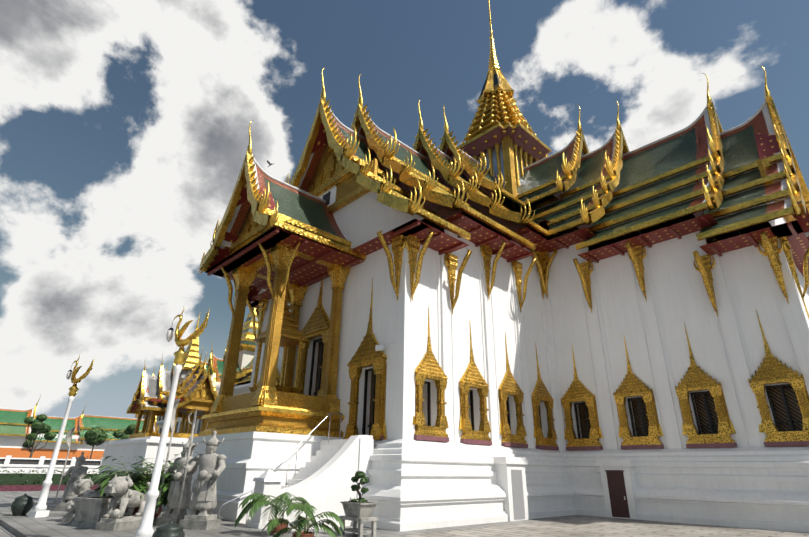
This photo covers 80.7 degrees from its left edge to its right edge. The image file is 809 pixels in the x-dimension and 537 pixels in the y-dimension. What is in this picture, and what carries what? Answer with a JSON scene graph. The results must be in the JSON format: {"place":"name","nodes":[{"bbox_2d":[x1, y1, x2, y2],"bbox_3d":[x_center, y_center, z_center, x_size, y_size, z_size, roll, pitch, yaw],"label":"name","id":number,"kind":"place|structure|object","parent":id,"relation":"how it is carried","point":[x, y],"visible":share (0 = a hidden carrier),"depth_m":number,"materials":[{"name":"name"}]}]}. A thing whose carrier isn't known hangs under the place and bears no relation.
{"place":"outdoors","nodes":[
{"label":"outdoors","id":0,"kind":"place"},
{"bbox_2d":[0,455,101,473],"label":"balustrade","id":1,"kind":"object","parent":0,"point":[10,464],"depth_m":52.10,"materials":[{"name":"stone"}]},
{"bbox_2d":[22,414,56,457],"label":"topiary tree","id":2,"kind":"object","parent":1,"relation":"on","point":[38,427],"visible":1,"depth_m":64.54,"materials":[{"name":"green plant"}]},
{"bbox_2d":[84,427,107,458],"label":"ball tree","id":3,"kind":"object","parent":1,"relation":"on","point":[96,436],"visible":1,"depth_m":63.93,"materials":[{"name":"green plant"}]},
{"bbox_2d":[113,424,139,439],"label":"tree","id":4,"kind":"object","parent":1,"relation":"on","point":[128,430],"visible":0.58,"depth_m":70.02,"materials":[{"name":"green plant"}]},
{"bbox_2d":[0,491,808,536],"bbox_3d":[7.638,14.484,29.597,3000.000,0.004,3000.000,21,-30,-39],"label":"ground","id":5,"kind":"structure","parent":0,"point":[578,526],"depth_m":15.19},
{"bbox_2d":[0,485,99,490],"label":"flower border","id":6,"kind":"object","parent":5,"relation":"on","point":[25,488],"depth_m":32.14,"materials":[{"name":"red plant"}]},
{"bbox_2d":[0,407,153,459],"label":"background building","id":7,"kind":"structure","parent":5,"relation":"on","point":[12,446],"depth_m":88.12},
{"bbox_2d":[0,408,155,441],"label":"gallery roof","id":8,"kind":"structure","parent":7,"relation":"on","point":[18,416],"depth_m":93.14,"materials":[{"name":"green tile"}]},
{"bbox_2d":[0,394,158,443],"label":"roof trim","id":9,"kind":"structure","parent":7,"relation":"on","point":[82,428],"depth_m":90.85,"materials":[{"name":"gold metal"}]},
{"bbox_2d":[0,469,174,484],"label":"hedge","id":10,"kind":"object","parent":5,"relation":"on","point":[17,478],"visible":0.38,"depth_m":33.25,"materials":[{"name":"green plant"}]},
{"bbox_2d":[0,506,292,536],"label":"pavement","id":11,"kind":"structure","parent":5,"relation":"on","point":[52,524],"depth_m":12.48,"materials":[{"name":"grey stone"}]},
{"bbox_2d":[11,493,33,515],"bbox_3d":[-12.506,7.723,15.584,0.593,0.650,0.593,8,-24,-15],"label":"urn","id":12,"kind":"object","parent":11,"relation":"on","point":[22,505],"visible":1,"depth_m":15.41,"materials":[{"name":"green ceramic"}]},
{"bbox_2d":[28,354,94,517],"bbox_3d":[-11.593,5.477,16.133,1.305,5.242,0.487,-8,-25,20],"label":"lamp post","id":13,"kind":"object","parent":11,"relation":"on","point":[39,509],"visible":1,"depth_m":15.89,"materials":[{"name":"white metal"}]},
{"bbox_2d":[54,426,87,511],"bbox_3d":[-12.335,7.472,17.874,1.062,2.906,0.632,-2,-23,8],"label":"guardian statue","id":14,"kind":"object","parent":11,"relation":"on","point":[77,471],"visible":0.9,"depth_m":17.65,"materials":[{"name":"stone"}]},
{"bbox_2d":[62,477,110,522],"bbox_3d":[-9.372,6.879,14.187,1.423,1.206,0.564,-4,-23,11],"label":"lion","id":15,"kind":"object","parent":11,"relation":"on","point":[80,488],"visible":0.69,"depth_m":14.13},
{"bbox_2d":[69,496,118,527],"bbox_3d":[-8.491,6.768,13.250,1.260,0.705,0.840,-10,-25,24],"label":"stone planter","id":16,"kind":"object","parent":11,"relation":"on","point":[90,512],"visible":0.62,"depth_m":12.94,"materials":[{"name":"stone"}]},
{"bbox_2d":[95,474,150,530],"bbox_3d":[-7.511,6.311,12.938,0.623,1.334,1.573,-6,-24,15],"label":"lion","id":17,"kind":"object","parent":11,"relation":"on","point":[113,518],"visible":0.94,"depth_m":12.58},
{"bbox_2d":[90,456,176,512],"bbox_3d":[-8.560,7.110,15.510,3.191,1.839,3.217,21,-30,-39],"label":"palm plant","id":18,"kind":"object","parent":11,"relation":"on","point":[136,468],"visible":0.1,"depth_m":15.05,"materials":[{"name":"green plant"}]},
{"bbox_2d":[89,451,196,514],"bbox_3d":[-7.828,6.571,14.386,3.019,1.976,3.190,21,-30,-39],"label":"palm plant","id":19,"kind":"object","parent":11,"relation":"on","point":[137,485],"visible":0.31,"depth_m":13.83,"materials":[{"name":"green plant"}]},
{"bbox_2d":[154,505,161,517],"bbox_3d":[-8.158,7.953,15.582,0.395,0.357,0.395,8,-24,-15],"label":"pot","id":20,"kind":"object","parent":11,"relation":"on","point":[156,515],"visible":0.44,"depth_m":15.49,"materials":[{"name":"ceramic"}]},
{"bbox_2d":[152,521,184,536],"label":"urn","id":21,"kind":"object","parent":11,"relation":"on","point":[170,529],"visible":1,"depth_m":9.26,"materials":[{"name":"green ceramic"}]},
{"bbox_2d":[135,309,209,536],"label":"lamp post","id":22,"kind":"object","parent":11,"relation":"on","point":[145,529],"visible":1,"depth_m":10.64,"materials":[{"name":"white metal"}]},
{"bbox_2d":[156,398,197,525],"bbox_3d":[-6.568,5.652,14.108,1.274,3.487,0.758,-9,-25,21],"label":"guardian statue","id":23,"kind":"object","parent":11,"relation":"on","point":[170,513],"visible":0.79,"depth_m":13.63,"materials":[{"name":"stone"}]},
{"bbox_2d":[177,409,225,529],"bbox_3d":[-5.660,5.617,13.608,1.276,3.190,0.750,-5,-24,15],"label":"guardian statue","id":24,"kind":"object","parent":11,"relation":"on","point":[203,498],"visible":1,"depth_m":13.17,"materials":[{"name":"stone"}]},
{"bbox_2d":[99,365,219,473],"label":"pavilion","id":25,"kind":"structure","parent":5,"relation":"on","point":[144,443],"depth_m":44.03,"materials":[{"name":"white paint"}]},
{"bbox_2d":[126,314,218,420],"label":"pavilion gilding","id":26,"kind":"object","parent":25,"relation":"on","point":[202,393],"visible":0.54,"depth_m":46.20,"materials":[{"name":"gold metal"}]},
{"bbox_2d":[133,366,219,416],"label":"pavilion roof","id":27,"kind":"structure","parent":25,"relation":"on","point":[153,383],"depth_m":47.10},
{"bbox_2d":[135,354,251,433],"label":"chakri body","id":28,"kind":"object","parent":5,"relation":"on","point":[241,388],"visible":0.04,"depth_m":123.29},
{"bbox_2d":[154,356,253,383],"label":"chakri roof","id":29,"kind":"structure","parent":28,"relation":"on","point":[220,363],"depth_m":129.71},
{"bbox_2d":[152,307,257,384],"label":"chakri gilding","id":30,"kind":"object","parent":28,"relation":"on","point":[247,350],"visible":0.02,"depth_m":133.97,"materials":[{"name":"gold metal"}]},
{"bbox_2d":[186,241,349,523],"bbox_3d":[-5.527,4.430,20.045,4.725,10.650,6.051,21,-30,-39],"label":"porch","id":31,"kind":"object","parent":5,"relation":"on","point":[264,425],"visible":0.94,"depth_m":18.51,"materials":[{"name":"gold metal"}]},
{"bbox_2d":[235,492,317,534],"bbox_3d":[-3.208,6.371,12.304,2.148,1.097,1.464,10,-25,-20],"label":"palm plant","id":32,"kind":"object","parent":5,"relation":"on","point":[255,503],"visible":0.85,"depth_m":12.17,"materials":[{"name":"plant"}]},
{"bbox_2d":[218,413,373,530],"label":"stairs","id":33,"kind":"structure","parent":5,"relation":"on","point":[321,482],"depth_m":15.26,"materials":[{"name":"white stone"}]},
{"bbox_2d":[261,503,344,536],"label":"palm plant","id":34,"kind":"object","parent":5,"relation":"on","point":[300,522],"visible":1,"depth_m":10.18,"materials":[{"name":"plant"}]},
{"bbox_2d":[339,471,377,536],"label":"bonsai","id":35,"kind":"object","parent":5,"relation":"on","point":[359,512],"visible":0.98,"depth_m":13.10,"materials":[{"name":"stone"}]},
{"bbox_2d":[249,229,808,532],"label":"hall walls","id":36,"kind":"structure","parent":5,"relation":"on","point":[751,480],"depth_m":19.65,"materials":[{"name":"white paint"}]},
{"bbox_2d":[375,342,394,350],"bbox_3d":[-0.486,2.934,18.070,1.220,0.312,0.376,-11,-26,27],"label":"security camera","id":37,"kind":"object","parent":36,"relation":"attached to","point":[379,347],"visible":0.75,"depth_m":18.12,"materials":[{"name":"white plastic"}]},
{"bbox_2d":[205,100,808,307],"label":"roof trim","id":38,"kind":"structure","parent":36,"relation":"on","point":[362,221],"depth_m":22.23,"materials":[{"name":"gold metal"}]},
{"bbox_2d":[199,65,808,300],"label":"roof gilding","id":39,"kind":"object","parent":38,"relation":"on","point":[348,174],"visible":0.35,"depth_m":23.78,"materials":[{"name":"gold metal"}]},
{"bbox_2d":[460,0,550,238],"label":"spire","id":40,"kind":"structure","parent":38,"relation":"on","point":[505,140],"depth_m":38.03,"materials":[{"name":"metal"}]},
{"bbox_2d":[216,105,808,250],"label":"roof tiles","id":41,"kind":"object","parent":38,"relation":"on","point":[739,149],"visible":0.12,"depth_m":26.57,"materials":[{"name":"green tile"}]},
{"bbox_2d":[246,230,808,345],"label":"eave brackets","id":42,"kind":"object","parent":36,"relation":"attached to","point":[772,250],"visible":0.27,"depth_m":20.19,"materials":[{"name":"gold metal"}]},
{"bbox_2d":[257,278,808,446],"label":"window frames","id":43,"kind":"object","parent":36,"relation":"attached to","point":[772,369],"depth_m":19.34,"materials":[{"name":"gold metal"}]},
{"bbox_2d":[308,338,808,449],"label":"window openings","id":44,"kind":"object","parent":36,"relation":"in","point":[711,426],"depth_m":19.33,"materials":[{"name":"black glass"}]},
{"bbox_2d":[0,0,808,417],"label":"sky","id":45,"kind":"structure","parent":0,"point":[124,124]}
]}

